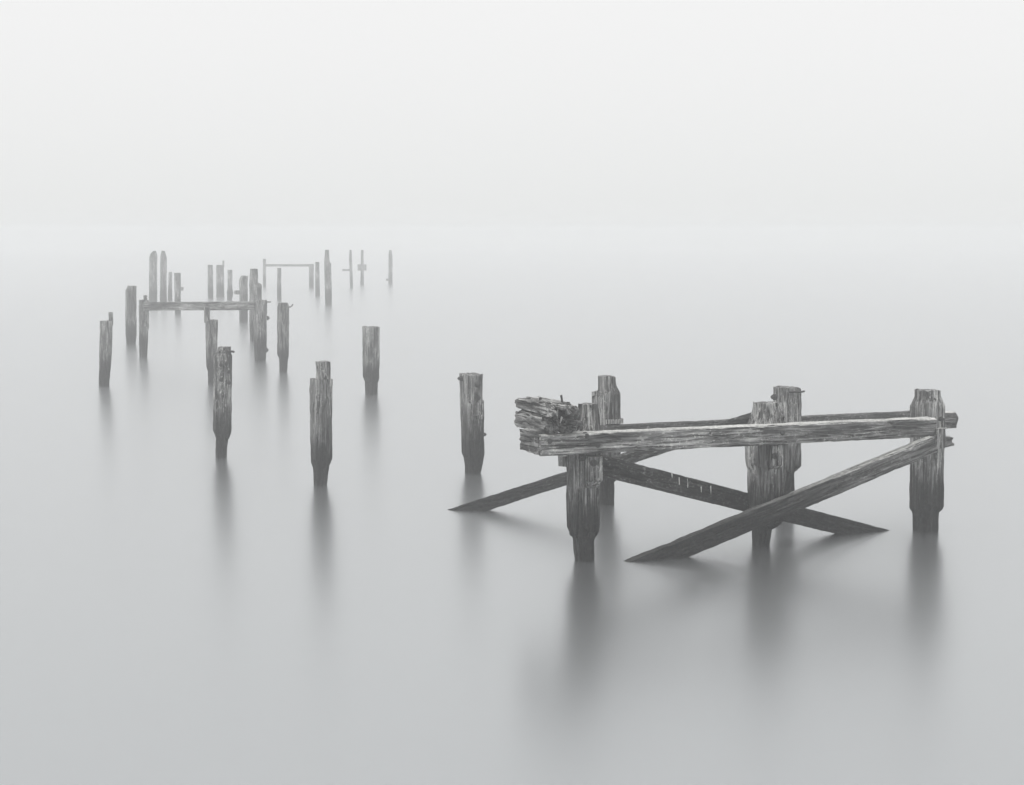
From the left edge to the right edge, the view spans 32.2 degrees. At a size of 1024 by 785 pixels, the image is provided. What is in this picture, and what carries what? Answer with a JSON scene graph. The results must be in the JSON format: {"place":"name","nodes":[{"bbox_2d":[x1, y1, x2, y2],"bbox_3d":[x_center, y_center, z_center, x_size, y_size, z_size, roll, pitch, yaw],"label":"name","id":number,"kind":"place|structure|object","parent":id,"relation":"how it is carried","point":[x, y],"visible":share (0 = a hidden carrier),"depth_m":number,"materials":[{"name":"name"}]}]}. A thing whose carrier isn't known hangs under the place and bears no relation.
{"place":"outdoors","nodes":[
{"label":"outdoors","id":0,"kind":"place"},
{"bbox_2d":[0,235,1023,784],"bbox_3d":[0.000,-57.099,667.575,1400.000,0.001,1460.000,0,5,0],"label":"water","id":1,"kind":"structure","parent":0,"point":[180,603],"depth_m":23.34,"materials":[{"name":"grey liquid"}]},
{"bbox_2d":[99,312,112,386],"bbox_3d":[-10.434,-0.519,45.670,0.366,3.106,0.300,-2,6,-24],"label":"timber pile","id":2,"kind":"object","parent":1,"relation":"in","point":[105,349],"visible":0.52,"depth_m":45.51,"materials":[{"name":"grey wood"}]},
{"bbox_2d":[125,286,136,343],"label":"timber pile","id":3,"kind":"object","parent":1,"relation":"in","point":[130,316],"visible":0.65,"depth_m":62.31,"materials":[{"name":"grey wood"}]},
{"bbox_2d":[149,251,156,301],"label":"timber pile","id":4,"kind":"object","parent":1,"relation":"in","point":[153,277],"visible":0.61,"depth_m":97.37,"materials":[{"name":"grey wood"}]},
{"bbox_2d":[160,251,166,301],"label":"timber pile","id":5,"kind":"object","parent":1,"relation":"in","point":[163,277],"visible":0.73,"depth_m":98.77,"materials":[{"name":"grey wood"}]},
{"bbox_2d":[168,272,171,299],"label":"timber pile","id":6,"kind":"object","parent":1,"relation":"in","point":[170,287],"visible":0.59,"depth_m":101.70,"materials":[{"name":"grey wood"}]},
{"bbox_2d":[174,273,183,313],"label":"timber pile","id":7,"kind":"object","parent":1,"relation":"in","point":[178,288],"visible":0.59,"depth_m":84.67,"materials":[{"name":"grey wood"}]},
{"bbox_2d":[139,295,270,360],"bbox_3d":[-9.599,-1.420,55.240,4.782,3.155,0.460,2,6,24],"label":"portal frame","id":8,"kind":"object","parent":1,"relation":"in","point":[261,318],"visible":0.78,"depth_m":54.70,"materials":[{"name":"wood"}]},
{"bbox_2d":[208,265,212,297],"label":"timber pile","id":9,"kind":"object","parent":1,"relation":"in","point":[210,281],"visible":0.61,"depth_m":104.64,"materials":[{"name":"grey wood"}]},
{"bbox_2d":[204,307,217,383],"bbox_3d":[-7.830,-0.624,46.267,0.303,3.206,0.305,-2,6,-24],"label":"timber pile","id":10,"kind":"object","parent":1,"relation":"in","point":[211,328],"visible":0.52,"depth_m":46.09,"materials":[{"name":"grey wood"}]},
{"bbox_2d":[216,261,223,296],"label":"timber pile","id":11,"kind":"object","parent":1,"relation":"in","point":[219,280],"visible":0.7,"depth_m":106.16,"materials":[{"name":"grey wood"}]},
{"bbox_2d":[213,346,234,457],"bbox_3d":[-5.069,0.764,31.330,0.355,3.166,0.406,-2,6,-20],"label":"timber pile","id":12,"kind":"object","parent":1,"relation":"in","point":[222,402],"visible":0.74,"depth_m":31.19,"materials":[{"name":"wood"}]},
{"bbox_2d":[227,270,232,299],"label":"timber pile","id":13,"kind":"object","parent":1,"relation":"in","point":[229,293],"visible":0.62,"depth_m":101.66,"materials":[{"name":"grey wood"}]},
{"bbox_2d":[234,276,247,321],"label":"timber pile","id":14,"kind":"object","parent":1,"relation":"in","point":[242,291],"visible":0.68,"depth_m":77.28,"materials":[{"name":"grey wood"}]},
{"bbox_2d":[249,269,261,340],"bbox_3d":[-9.265,-2.568,64.167,0.392,3.815,0.383,-2,6,-25],"label":"timber pile","id":15,"kind":"object","parent":1,"relation":"in","point":[255,288],"visible":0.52,"depth_m":63.94,"materials":[{"name":"grey wood"}]},
{"bbox_2d":[277,268,280,299],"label":"timber pile","id":16,"kind":"object","parent":1,"relation":"in","point":[278,283],"visible":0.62,"depth_m":101.69,"materials":[{"name":"grey wood"}]},
{"bbox_2d":[277,302,292,371],"bbox_3d":[-6.400,-0.963,50.178,0.410,3.169,0.324,-2,6,-24],"label":"timber pile","id":17,"kind":"object","parent":1,"relation":"in","point":[283,331],"visible":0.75,"depth_m":50.00,"materials":[{"name":"wood"}]},
{"bbox_2d":[263,259,313,287],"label":"portal frame","id":18,"kind":"object","parent":1,"relation":"in","point":[311,275],"visible":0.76,"depth_m":124.09,"materials":[{"name":"grey wood"}]},
{"bbox_2d":[315,262,319,295],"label":"timber pile","id":19,"kind":"object","parent":1,"relation":"in","point":[317,281],"visible":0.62,"depth_m":107.85,"materials":[{"name":"grey wood"}]},
{"bbox_2d":[309,361,332,485],"bbox_3d":[-2.990,1.079,27.925,0.296,3.159,0.295,-3,6,-28],"label":"timber pile","id":20,"kind":"object","parent":1,"relation":"in","point":[320,388],"visible":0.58,"depth_m":27.75,"materials":[{"name":"grey wood"}]},
{"bbox_2d":[324,250,331,304],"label":"timber pile","id":21,"kind":"object","parent":1,"relation":"in","point":[328,282],"visible":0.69,"depth_m":94.82,"materials":[{"name":"grey wood"}]},
{"bbox_2d":[342,250,352,287],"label":"timber pile","id":22,"kind":"object","parent":1,"relation":"in","point":[350,269],"visible":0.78,"depth_m":122.75,"materials":[{"name":"grey wood"}]},
{"bbox_2d":[357,250,366,284],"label":"timber pile","id":23,"kind":"object","parent":1,"relation":"in","point":[362,267],"visible":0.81,"depth_m":129.37,"materials":[{"name":"grey wood"}]},
{"bbox_2d":[362,326,379,394],"bbox_3d":[-3.442,-0.197,43.452,0.359,2.868,0.359,-2,6,-22],"label":"timber pile","id":24,"kind":"object","parent":1,"relation":"in","point":[371,349],"visible":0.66,"depth_m":43.25,"materials":[{"name":"grey wood"}]},
{"bbox_2d":[386,250,392,283],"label":"timber pile","id":25,"kind":"object","parent":1,"relation":"in","point":[390,266],"visible":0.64,"depth_m":131.83,"materials":[{"name":"grey wood"}]},
{"bbox_2d":[457,372,486,473],"bbox_3d":[-0.635,1.108,29.254,0.452,2.859,0.450,-3,6,-30],"label":"timber pile","id":26,"kind":"object","parent":1,"relation":"in","point":[473,434],"visible":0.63,"depth_m":29.15,"materials":[{"name":"wood"}]},
{"bbox_2d":[448,375,957,561],"bbox_3d":[2.945,1.360,24.383,9.173,3.245,5.279,-2,5,-16],"label":"pier frame","id":27,"kind":"object","parent":1,"relation":"in","point":[594,439],"visible":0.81,"depth_m":22.38,"materials":[{"name":"wood"}]},
{"bbox_2d":[0,0,1023,234],"label":"sky","id":28,"kind":"structure","parent":0,"point":[118,117],"materials":[{"name":"white"}]}
]}

